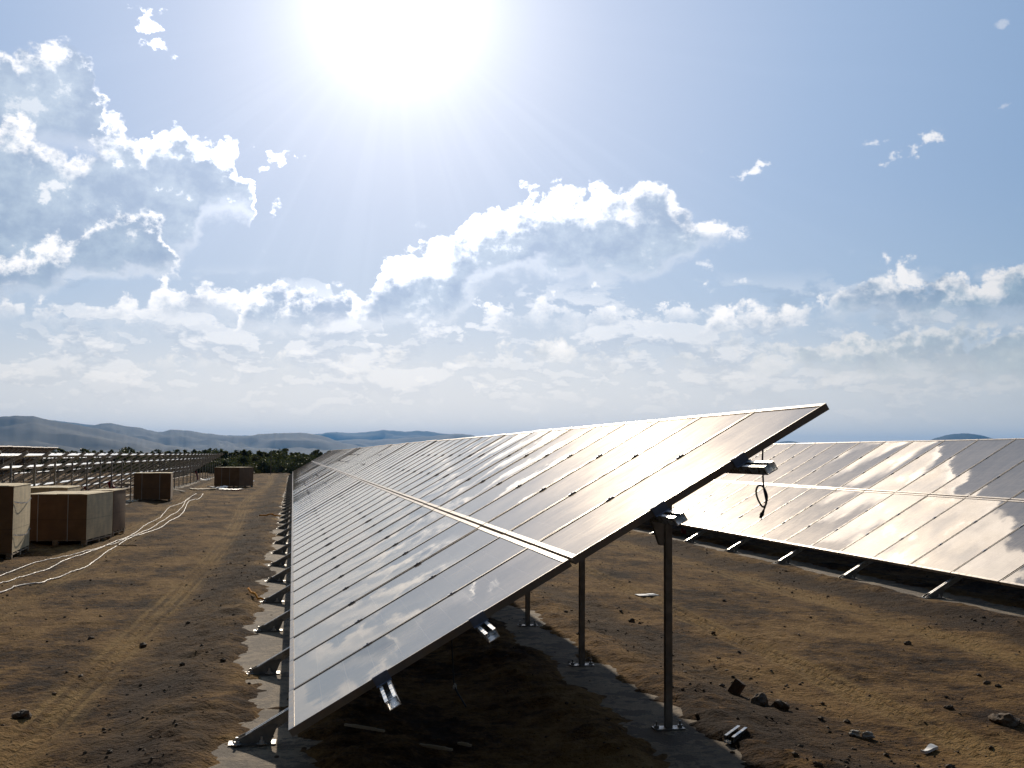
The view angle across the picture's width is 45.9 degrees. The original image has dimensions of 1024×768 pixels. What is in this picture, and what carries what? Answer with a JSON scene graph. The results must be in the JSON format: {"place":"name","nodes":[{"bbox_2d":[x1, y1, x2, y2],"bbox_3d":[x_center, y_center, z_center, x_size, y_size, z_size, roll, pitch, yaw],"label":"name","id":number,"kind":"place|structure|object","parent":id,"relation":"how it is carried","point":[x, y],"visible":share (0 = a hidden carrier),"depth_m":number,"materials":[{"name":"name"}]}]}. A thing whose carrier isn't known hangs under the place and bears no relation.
{"place":"outdoors","nodes":[
{"label":"outdoors","id":0,"kind":"place"},
{"bbox_2d":[0,416,200,453],"bbox_3d":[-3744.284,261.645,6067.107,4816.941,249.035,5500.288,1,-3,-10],"label":"hills","id":1,"kind":"structure","parent":0,"point":[32,431],"depth_m":5405.74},
{"bbox_2d":[85,423,360,453],"bbox_3d":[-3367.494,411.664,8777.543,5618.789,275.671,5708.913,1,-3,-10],"label":"hills","id":2,"kind":"structure","parent":0,"point":[306,443],"depth_m":8507.61,"materials":[{"name":"blue"}]},
{"bbox_2d":[227,430,476,440],"bbox_3d":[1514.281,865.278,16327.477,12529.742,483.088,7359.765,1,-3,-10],"label":"hills","id":3,"kind":"structure","parent":0,"point":[372,435],"depth_m":16594.30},
{"bbox_2d":[0,454,1023,767],"bbox_3d":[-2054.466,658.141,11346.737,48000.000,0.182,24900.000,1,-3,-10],"label":"ground","id":4,"kind":"structure","parent":0,"point":[844,670],"depth_m":9.93,"materials":[{"name":"soil"}]},
{"bbox_2d":[0,483,30,558],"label":"cardboard crate","id":5,"kind":"object","parent":4,"relation":"on","point":[15,498],"visible":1,"depth_m":19.67,"materials":[{"name":"brown cardboard"}]},
{"bbox_2d":[11,709,31,718],"bbox_3d":[-3.167,2.147,7.821,0.116,0.080,0.152,0,-3,6],"label":"earth clod","id":6,"kind":"object","parent":4,"relation":"on","point":[23,713],"visible":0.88,"depth_m":7.79,"materials":[{"name":"soil"}]},
{"bbox_2d":[29,457,60,472],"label":"bush","id":7,"kind":"object","parent":4,"relation":"on","point":[45,460],"visible":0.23,"depth_m":101.33,"materials":[{"name":"green plant"}]},
{"bbox_2d":[31,486,80,492],"bbox_3d":[-9.993,2.677,25.926,1.174,0.973,1.642,1,-3,-10],"label":"cardboard crate","id":8,"kind":"object","parent":4,"relation":"on","point":[36,489],"visible":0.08,"depth_m":25.25,"materials":[{"name":"brown cardboard"}]},
{"bbox_2d":[29,491,113,544],"bbox_3d":[-8.532,2.563,23.372,1.154,0.953,1.942,1,-3,-4],"label":"cardboard crate","id":9,"kind":"object","parent":4,"relation":"on","point":[56,517],"visible":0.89,"depth_m":22.45,"materials":[{"name":"brown cardboard"}]},
{"bbox_2d":[69,451,97,472],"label":"bush","id":10,"kind":"object","parent":4,"relation":"on","point":[94,470],"visible":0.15,"depth_m":105.43,"materials":[{"name":"green plant"}]},
{"bbox_2d":[0,498,189,575],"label":"power cable","id":11,"kind":"object","parent":4,"relation":"on","point":[85,550],"visible":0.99,"depth_m":20.77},
{"bbox_2d":[0,494,194,583],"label":"power cable","id":12,"kind":"object","parent":4,"relation":"on","point":[84,553],"visible":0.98,"depth_m":19.89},
{"bbox_2d":[0,494,202,592],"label":"power cable","id":13,"kind":"object","parent":4,"relation":"on","point":[91,562],"visible":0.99,"depth_m":17.84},
{"bbox_2d":[96,464,112,472],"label":"bush","id":14,"kind":"object","parent":4,"relation":"on","point":[104,465],"visible":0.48,"depth_m":103.07,"materials":[{"name":"green plant"}]},
{"bbox_2d":[89,488,125,535],"bbox_3d":[-8.525,2.693,25.494,0.524,0.947,1.222,1,-3,-6],"label":"cardboard crate","id":15,"kind":"object","parent":4,"relation":"on","point":[119,507],"visible":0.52,"depth_m":25.44,"materials":[{"name":"brown cardboard"}]},
{"bbox_2d":[95,486,123,488],"bbox_3d":[-16.457,4.252,49.469,1.000,0.175,0.857,3,-4,-33],"label":"cardboard sheet","id":16,"kind":"object","parent":4,"relation":"on","point":[118,487],"visible":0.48,"depth_m":49.30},
{"bbox_2d":[113,463,128,472],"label":"bush","id":17,"kind":"object","parent":4,"relation":"on","point":[114,469],"visible":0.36,"depth_m":102.44,"materials":[{"name":"green plant"}]},
{"bbox_2d":[115,482,133,485],"bbox_3d":[-17.662,4.558,55.196,0.700,0.148,1.057,1,-3,-10],"label":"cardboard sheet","id":18,"kind":"object","parent":4,"relation":"on","point":[124,484],"visible":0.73,"depth_m":54.73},
{"bbox_2d":[115,447,134,453],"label":"tree","id":19,"kind":"object","parent":4,"relation":"on","point":[128,448],"visible":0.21,"depth_m":138.97,"materials":[{"name":"green plant"}]},
{"bbox_2d":[118,449,133,460],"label":"tree","id":20,"kind":"object","parent":4,"relation":"on","point":[127,450],"visible":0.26,"depth_m":127.83,"materials":[{"name":"green plant"}]},
{"bbox_2d":[124,456,152,471],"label":"bush","id":21,"kind":"object","parent":4,"relation":"on","point":[136,457],"visible":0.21,"depth_m":107.65,"materials":[{"name":"green plant"}]},
{"bbox_2d":[139,642,146,647],"bbox_3d":[-3.274,2.324,10.758,0.070,0.052,0.081,3,-4,-34],"label":"earth clod","id":22,"kind":"object","parent":4,"relation":"on","point":[143,644],"visible":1,"depth_m":10.74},
{"bbox_2d":[133,472,172,501],"bbox_3d":[-12.891,3.691,43.529,1.284,1.023,1.642,1,-3,-13],"label":"cardboard crate","id":23,"kind":"object","parent":4,"relation":"on","point":[153,485],"visible":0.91,"depth_m":42.76,"materials":[{"name":"brown cardboard"}]},
{"bbox_2d":[147,456,171,471],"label":"bush","id":24,"kind":"object","parent":4,"relation":"on","point":[157,463],"visible":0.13,"depth_m":103.06,"materials":[{"name":"green plant"}]},
{"bbox_2d":[126,476,213,504],"bbox_3d":[-14.355,4.543,48.033,0.800,0.236,94.000,1,-3,-10],"label":"concrete strip","id":25,"kind":"object","parent":4,"relation":"on","point":[188,484],"visible":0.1,"depth_m":64.32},
{"bbox_2d":[107,481,115,488],"bbox_3d":[-12.883,3.436,39.203,0.478,0.628,0.174,1,-3,-10],"label":"red conduit","id":26,"kind":"object","parent":25,"relation":"on","point":[109,484],"visible":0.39,"depth_m":39.13,"materials":[{"name":"plastic"}]},
{"bbox_2d":[166,455,186,470],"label":"bush","id":27,"kind":"object","parent":4,"relation":"on","point":[176,463],"visible":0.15,"depth_m":103.21,"materials":[{"name":"green plant"}]},
{"bbox_2d":[183,449,197,453],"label":"tree","id":28,"kind":"object","parent":4,"relation":"on","point":[192,451],"visible":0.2,"depth_m":141.40,"materials":[{"name":"green plant"}]},
{"bbox_2d":[182,451,211,471],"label":"bush","id":29,"kind":"object","parent":4,"relation":"on","point":[199,457],"visible":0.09,"depth_m":107.30,"materials":[{"name":"green plant"}]},
{"bbox_2d":[189,460,208,472],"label":"bush","id":30,"kind":"object","parent":4,"relation":"on","point":[200,470],"visible":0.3,"depth_m":104.86,"materials":[{"name":"green plant"}]},
{"bbox_2d":[190,488,215,489],"bbox_3d":[-14.586,4.946,57.146,1.200,0.069,0.857,1,-4,-16],"label":"cardboard sheet","id":31,"kind":"object","parent":4,"relation":"on","point":[202,488],"visible":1,"depth_m":57.17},
{"bbox_2d":[206,461,222,472],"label":"bush","id":32,"kind":"object","parent":4,"relation":"on","point":[213,466],"visible":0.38,"depth_m":105.06,"materials":[{"name":"green plant"}]},
{"bbox_2d":[206,450,223,460],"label":"tree","id":33,"kind":"object","parent":4,"relation":"on","point":[209,451],"visible":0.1,"depth_m":125.80,"materials":[{"name":"green plant"}]},
{"bbox_2d":[207,448,223,453],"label":"tree","id":34,"kind":"object","parent":4,"relation":"on","point":[214,449],"visible":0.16,"depth_m":141.13,"materials":[{"name":"green plant"}]},
{"bbox_2d":[207,485,227,488],"bbox_3d":[-14.098,4.950,57.960,0.800,0.156,0.957,2,-4,-27],"label":"foam sheet","id":35,"kind":"object","parent":4,"relation":"on","point":[223,486],"visible":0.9,"depth_m":57.77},
{"bbox_2d":[207,451,228,472],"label":"bush","id":36,"kind":"object","parent":4,"relation":"on","point":[217,459],"visible":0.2,"depth_m":108.82,"materials":[{"name":"green plant"}]},
{"bbox_2d":[221,450,231,465],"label":"tree","id":37,"kind":"object","parent":4,"relation":"on","point":[226,454],"visible":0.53,"depth_m":128.50,"materials":[{"name":"green plant"}]},
{"bbox_2d":[220,459,232,466],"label":"bush","id":38,"kind":"object","parent":4,"relation":"on","point":[225,463],"visible":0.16,"depth_m":108.75,"materials":[{"name":"green plant"}]},
{"bbox_2d":[214,467,252,487],"bbox_3d":[-14.136,4.729,61.540,1.374,1.023,1.742,0,-3,12],"label":"cardboard crate","id":39,"kind":"object","parent":4,"relation":"on","point":[238,477],"visible":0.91,"depth_m":60.77,"materials":[{"name":"brown cardboard"}]},
{"bbox_2d":[229,450,241,464],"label":"tree","id":40,"kind":"object","parent":4,"relation":"on","point":[235,454],"visible":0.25,"depth_m":130.78,"materials":[{"name":"green plant"}]},
{"bbox_2d":[227,455,257,466],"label":"bush","id":41,"kind":"object","parent":4,"relation":"on","point":[242,460],"visible":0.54,"depth_m":108.09,"materials":[{"name":"green plant"}]},
{"bbox_2d":[234,449,253,465],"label":"tree","id":42,"kind":"object","parent":4,"relation":"on","point":[245,453],"visible":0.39,"depth_m":126.42,"materials":[{"name":"green plant"}]},
{"bbox_2d":[231,454,256,467],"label":"bush","id":43,"kind":"object","parent":4,"relation":"on","point":[237,460],"visible":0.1,"depth_m":112.84,"materials":[{"name":"green plant"}]},
{"bbox_2d":[244,463,260,473],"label":"bush","id":44,"kind":"object","parent":4,"relation":"on","point":[256,471],"visible":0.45,"depth_m":104.36,"materials":[{"name":"green plant"}]},
{"bbox_2d":[249,454,261,471],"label":"bush","id":45,"kind":"object","parent":4,"relation":"on","point":[254,458],"visible":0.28,"depth_m":113.50,"materials":[{"name":"green plant"}]},
{"bbox_2d":[256,450,264,457],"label":"tree","id":46,"kind":"object","parent":4,"relation":"on","point":[260,453],"visible":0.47,"depth_m":142.54,"materials":[{"name":"green plant"}]},
{"bbox_2d":[253,459,275,472],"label":"bush","id":47,"kind":"object","parent":4,"relation":"on","point":[263,465],"visible":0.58,"depth_m":107.96,"materials":[{"name":"green plant"}]},
{"bbox_2d":[208,477,322,767],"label":"concrete strip","id":48,"kind":"object","parent":4,"relation":"on","point":[263,646],"visible":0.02,"depth_m":8.66,"materials":[{"name":"concrete"}]},
{"bbox_2d":[248,588,263,599],"bbox_3d":[-2.961,2.448,13.974,0.574,0.134,0.236,-3,-4,41],"label":"orange rope","id":49,"kind":"object","parent":48,"relation":"on","point":[255,594],"visible":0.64,"depth_m":13.84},
{"bbox_2d":[259,513,279,516],"bbox_3d":[-6.346,3.437,31.662,0.103,0.101,0.695,-3,-5,42],"label":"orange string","id":50,"kind":"object","parent":48,"relation":"on","point":[270,514],"visible":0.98,"depth_m":31.73,"materials":[{"name":"plastic"}]},
{"bbox_2d":[288,450,332,476],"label":"solar table","id":51,"kind":"object","parent":48,"relation":"on","point":[309,462],"visible":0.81,"depth_m":91.43,"materials":[{"name":"metal"}]},
{"bbox_2d":[288,450,336,479],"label":"solar table","id":52,"kind":"object","parent":48,"relation":"on","point":[313,462],"visible":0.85,"depth_m":81.73,"materials":[{"name":"glass"}]},
{"bbox_2d":[287,449,343,482],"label":"solar table","id":53,"kind":"object","parent":48,"relation":"on","point":[314,464],"visible":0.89,"depth_m":73.25,"materials":[{"name":"glass"}]},
{"bbox_2d":[286,449,349,486],"bbox_3d":[-10.319,4.409,64.112,3.240,1.966,9.510,1,-3,-10],"label":"solar table","id":54,"kind":"object","parent":48,"relation":"on","point":[317,466],"visible":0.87,"depth_m":64.50,"materials":[{"name":"metal"}]},
{"bbox_2d":[285,447,361,492],"bbox_3d":[-8.705,3.884,55.181,3.234,1.981,9.510,1,-3,-10],"label":"solar table","id":55,"kind":"object","parent":48,"relation":"on","point":[319,469],"visible":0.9,"depth_m":54.89,"materials":[{"name":"glass"}]},
{"bbox_2d":[282,446,374,501],"bbox_3d":[-7.092,3.372,46.273,3.234,1.974,9.554,1,-3,-10],"label":"solar table","id":56,"kind":"object","parent":48,"relation":"on","point":[330,468],"visible":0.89,"depth_m":46.01,"materials":[{"name":"glass"}]},
{"bbox_2d":[280,444,396,513],"bbox_3d":[-5.477,2.852,37.343,3.230,1.983,9.554,1,-3,-10],"label":"solar table","id":57,"kind":"object","parent":48,"relation":"on","point":[335,474],"visible":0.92,"depth_m":36.86,"materials":[{"name":"glass"}]},
{"bbox_2d":[276,440,436,535],"bbox_3d":[-3.860,2.335,28.412,3.229,1.982,9.554,1,-3,-10],"label":"solar table","id":58,"kind":"object","parent":48,"relation":"on","point":[343,484],"visible":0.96,"depth_m":27.66,"materials":[{"name":"glass"}]},
{"bbox_2d":[264,433,517,581],"bbox_3d":[-2.241,1.823,19.482,3.233,1.972,9.554,1,-3,-10],"label":"solar table","id":59,"kind":"object","parent":48,"relation":"on","point":[359,505],"visible":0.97,"depth_m":18.27,"materials":[{"name":"metal"}]},
{"bbox_2d":[228,403,828,746],"bbox_3d":[-0.625,1.306,10.552,3.231,1.974,9.554,1,-3,-10],"label":"solar table","id":60,"kind":"object","parent":48,"relation":"on","point":[380,600],"visible":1,"depth_m":7.96,"materials":[{"name":"metal"}]},
{"bbox_2d":[451,640,466,706],"bbox_3d":[-0.367,1.944,8.191,0.029,0.454,0.180,3,-4,-37],"label":"hanging cable","id":61,"kind":"object","parent":60,"relation":"hanging from","point":[454,686],"visible":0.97,"depth_m":8.22,"materials":[{"name":"black rubber"}]},
{"bbox_2d":[755,450,767,518],"bbox_3d":[1.394,0.546,6.717,0.052,0.399,0.149,-1,-4,28],"label":"hanging cable","id":62,"kind":"object","parent":60,"relation":"hanging from","point":[766,500],"visible":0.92,"depth_m":6.69,"materials":[{"name":"black rubber"}]},
{"bbox_2d":[256,461,275,472],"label":"bush","id":63,"kind":"object","parent":4,"relation":"on","point":[267,464],"visible":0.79,"depth_m":107.43,"materials":[{"name":"green plant"}]},
{"bbox_2d":[264,452,276,464],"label":"tree","id":64,"kind":"object","parent":4,"relation":"on","point":[266,454],"visible":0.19,"depth_m":128.42,"materials":[{"name":"green plant"}]},
{"bbox_2d":[262,451,287,472],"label":"bush","id":65,"kind":"object","parent":4,"relation":"on","point":[284,456],"visible":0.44,"depth_m":111.91,"materials":[{"name":"green plant"}]},
{"bbox_2d":[263,454,288,467],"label":"bush","id":66,"kind":"object","parent":4,"relation":"on","point":[274,461],"visible":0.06,"depth_m":115.64,"materials":[{"name":"green plant"}]},
{"bbox_2d":[272,448,289,457],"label":"tree","id":67,"kind":"object","parent":4,"relation":"on","point":[282,449],"visible":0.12,"depth_m":145.33,"materials":[{"name":"green plant"}]},
{"bbox_2d":[276,465,287,472],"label":"bush","id":68,"kind":"object","parent":4,"relation":"on","point":[282,468],"visible":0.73,"depth_m":108.40,"materials":[{"name":"green plant"}]},
{"bbox_2d":[275,455,304,470],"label":"bush","id":69,"kind":"object","parent":4,"relation":"on","point":[290,457],"visible":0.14,"depth_m":109.70,"materials":[{"name":"green plant"}]},
{"bbox_2d":[279,453,306,473],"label":"bush","id":70,"kind":"object","parent":4,"relation":"on","point":[299,458],"visible":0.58,"depth_m":106.45,"materials":[{"name":"green plant"}]},
{"bbox_2d":[293,454,315,467],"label":"bush","id":71,"kind":"object","parent":4,"relation":"on","point":[310,459],"visible":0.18,"depth_m":109.60,"materials":[{"name":"green plant"}]},
{"bbox_2d":[344,723,384,731],"bbox_3d":[-0.874,2.034,7.167,0.301,0.016,0.016,-2,-4,33],"label":"wooden lath","id":72,"kind":"object","parent":4,"relation":"on","point":[365,727],"visible":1,"depth_m":7.16,"materials":[{"name":"wood"}]},
{"bbox_2d":[419,744,452,750],"bbox_3d":[-0.435,2.078,6.928,0.224,0.016,0.016,-2,-4,31],"label":"wooden lath","id":73,"kind":"object","parent":4,"relation":"on","point":[436,747],"visible":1,"depth_m":6.92,"materials":[{"name":"wood"}]},
{"bbox_2d":[457,742,471,746],"bbox_3d":[-0.277,2.106,7.082,0.098,0.016,0.016,-2,-4,38],"label":"wooden lath","id":74,"kind":"object","parent":4,"relation":"on","point":[464,744],"visible":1,"depth_m":7.07,"materials":[{"name":"wood"}]},
{"bbox_2d":[1,497,1021,767],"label":"clods","id":75,"kind":"object","parent":4,"relation":"on","point":[885,753],"visible":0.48,"depth_m":9.07,"materials":[{"name":"soil"}]},
{"bbox_2d":[490,605,745,767],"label":"concrete strip","id":76,"kind":"object","parent":4,"relation":"on","point":[690,747],"visible":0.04,"depth_m":8.17,"materials":[{"name":"concrete"}]},
{"bbox_2d":[635,593,658,596],"bbox_3d":[1.655,2.588,14.856,0.260,0.020,0.160,1,-4,-16],"label":"white tile","id":77,"kind":"object","parent":4,"relation":"on","point":[646,594],"visible":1,"depth_m":14.82,"materials":[{"name":"tile"}]},
{"bbox_2d":[724,725,746,743],"bbox_3d":[1.318,2.068,7.128,0.062,0.047,0.200,5,5,33],"label":"channel offcut","id":78,"kind":"object","parent":4,"relation":"on","point":[738,734],"visible":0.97,"depth_m":7.10,"materials":[{"name":"metal"}]},
{"bbox_2d":[727,678,745,694],"bbox_3d":[1.610,2.185,8.683,0.080,0.144,0.126,4,-5,-45],"label":"broken brick","id":79,"kind":"object","parent":4,"relation":"on","point":[737,687],"visible":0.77,"depth_m":8.66,"materials":[{"name":"brick"}]},
{"bbox_2d":[750,692,767,705],"bbox_3d":[1.711,2.203,8.357,0.115,0.136,0.180,-2,-4,31],"label":"earth clod","id":80,"kind":"object","parent":4,"relation":"on","point":[759,699],"visible":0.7,"depth_m":8.33,"materials":[{"name":"soil"}]},
{"bbox_2d":[770,699,789,710],"bbox_3d":[1.820,2.197,8.244,0.102,0.091,0.166,2,-4,-27],"label":"earth clod","id":81,"kind":"object","parent":4,"relation":"on","point":[778,703],"visible":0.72,"depth_m":8.21,"materials":[{"name":"soil"}]},
{"bbox_2d":[633,527,1023,616],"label":"concrete strip","id":82,"kind":"object","parent":4,"relation":"on","point":[949,597],"visible":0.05,"depth_m":16.22,"materials":[{"name":"concrete"}]},
{"bbox_2d":[649,442,859,542],"bbox_3d":[4.290,2.300,26.953,3.232,1.971,9.554,1,-3,-10],"label":"solar table","id":83,"kind":"object","parent":82,"relation":"on","point":[720,502],"visible":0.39,"depth_m":24.30,"materials":[{"name":"metal"}]},
{"bbox_2d":[718,438,1023,598],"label":"solar table","id":84,"kind":"object","parent":82,"relation":"on","point":[954,509],"visible":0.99,"depth_m":17.90,"materials":[{"name":"metal"}]},
{"bbox_2d":[999,565,1023,588],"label":"solar table","id":85,"kind":"object","parent":82,"relation":"on","point":[1015,579],"visible":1,"depth_m":13.35,"materials":[{"name":"metal"}]},
{"bbox_2d":[848,730,860,736],"bbox_3d":[2.127,2.164,7.495,0.089,0.048,0.083,3,-4,-35],"label":"pale stone","id":86,"kind":"object","parent":4,"relation":"on","point":[856,733],"visible":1,"depth_m":7.47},
{"bbox_2d":[862,731,874,738],"bbox_3d":[2.184,2.158,7.430,0.082,0.056,0.085,0,-3,-2],"label":"pale stone","id":87,"kind":"object","parent":4,"relation":"on","point":[867,735],"visible":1,"depth_m":7.41,"materials":[{"name":"stone"}]},
{"bbox_2d":[904,641,911,645],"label":"earth clod","id":88,"kind":"object","parent":4,"relation":"on","point":[907,643],"visible":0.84,"depth_m":11.03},
{"bbox_2d":[920,744,937,753],"bbox_3d":[2.461,2.149,7.136,0.048,0.026,0.185,-3,-5,44],"label":"white scrap","id":89,"kind":"object","parent":4,"relation":"on","point":[929,748],"visible":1,"depth_m":7.13,"materials":[{"name":"plastic"}]},
{"bbox_2d":[943,705,953,709],"bbox_3d":[2.990,2.215,8.276,0.073,0.044,0.058,3,-5,-43],"label":"earth clod","id":90,"kind":"object","parent":4,"relation":"on","point":[950,707],"visible":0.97,"depth_m":8.26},
{"bbox_2d":[988,713,1019,726],"bbox_3d":[3.179,2.173,7.796,0.196,0.117,0.218,-1,-3,14],"label":"earth clod","id":91,"kind":"object","parent":4,"relation":"on","point":[1007,719],"visible":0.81,"depth_m":7.75,"materials":[{"name":"soil"}]},
{"bbox_2d":[0,0,1023,442],"label":"sky","id":92,"kind":"structure","parent":0,"point":[219,217],"materials":[{"name":"blue"}]},
{"bbox_2d":[52,420,992,446],"bbox_3d":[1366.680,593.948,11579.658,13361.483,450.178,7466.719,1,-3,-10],"label":"hills","id":93,"kind":"structure","parent":0,"point":[371,443],"depth_m":11978.42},
{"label":"concrete strip","id":94,"kind":"structure","parent":0,"visible":0},
{"bbox_2d":[0,451,85,485],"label":"mounting rack","id":95,"kind":"object","parent":94,"relation":"on","point":[3,466],"visible":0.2,"depth_m":27.07,"materials":[{"name":"metal"}]},
{"bbox_2d":[31,452,132,490],"bbox_3d":[-13.253,2.854,35.764,2.966,1.705,9.230,1,-3,-10],"label":"mounting rack","id":96,"kind":"object","parent":94,"relation":"on","point":[95,462],"visible":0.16,"depth_m":35.14,"materials":[{"name":"metal"}]},
{"bbox_2d":[78,452,161,500],"bbox_3d":[-14.870,3.371,44.695,2.966,1.705,9.230,1,-3,-10],"label":"mounting rack","id":97,"kind":"object","parent":94,"relation":"on","point":[118,474],"visible":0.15,"depth_m":44.05,"materials":[{"name":"metal"}]},
{"bbox_2d":[105,453,181,488],"bbox_3d":[-16.487,3.887,53.625,2.966,1.705,9.230,1,-3,-10],"label":"mounting rack","id":98,"kind":"object","parent":94,"relation":"on","point":[163,459],"visible":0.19,"depth_m":52.99,"materials":[{"name":"metal"}]},
{"bbox_2d":[124,453,196,486],"bbox_3d":[-18.104,4.404,62.555,2.966,1.705,9.230,1,-3,-10],"label":"mounting rack","id":99,"kind":"object","parent":94,"relation":"on","point":[179,459],"visible":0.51,"depth_m":61.92,"materials":[{"name":"metal"}]},
{"bbox_2d":[166,453,207,482],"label":"mounting rack","id":100,"kind":"object","parent":94,"relation":"on","point":[195,457],"visible":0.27,"depth_m":70.86,"materials":[{"name":"metal"}]},
{"bbox_2d":[173,453,216,479],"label":"mounting rack","id":101,"kind":"object","parent":94,"relation":"on","point":[202,459],"visible":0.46,"depth_m":81.52,"materials":[{"name":"metal"}]},
{"bbox_2d":[177,453,223,476],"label":"mounting rack","id":102,"kind":"object","parent":94,"relation":"on","point":[218,455],"visible":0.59,"depth_m":88.72,"materials":[{"name":"metal"}]},
{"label":"concrete strip","id":103,"kind":"structure","parent":0,"visible":0},
{"bbox_2d":[0,446,21,482],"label":"solar table","id":104,"kind":"object","parent":103,"relation":"on","point":[7,449],"visible":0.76,"depth_m":56.40,"materials":[{"name":"metal"}]},
{"bbox_2d":[0,446,57,482],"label":"solar table","id":105,"kind":"object","parent":103,"relation":"on","point":[30,450],"visible":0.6,"depth_m":62.64,"materials":[{"name":"metal"}]},
{"bbox_2d":[0,452,77,482],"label":"mounting rack","id":106,"kind":"object","parent":103,"relation":"on","point":[65,458],"visible":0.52,"depth_m":69.72,"materials":[{"name":"metal"}]},
{"bbox_2d":[43,453,100,478],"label":"mounting rack","id":107,"kind":"object","parent":103,"relation":"on","point":[84,457],"visible":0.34,"depth_m":78.94,"materials":[{"name":"metal"}]},
{"bbox_2d":[62,453,118,476],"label":"mounting rack","id":108,"kind":"object","parent":103,"relation":"on","point":[109,457],"visible":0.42,"depth_m":89.41,"materials":[{"name":"metal"}]}
]}

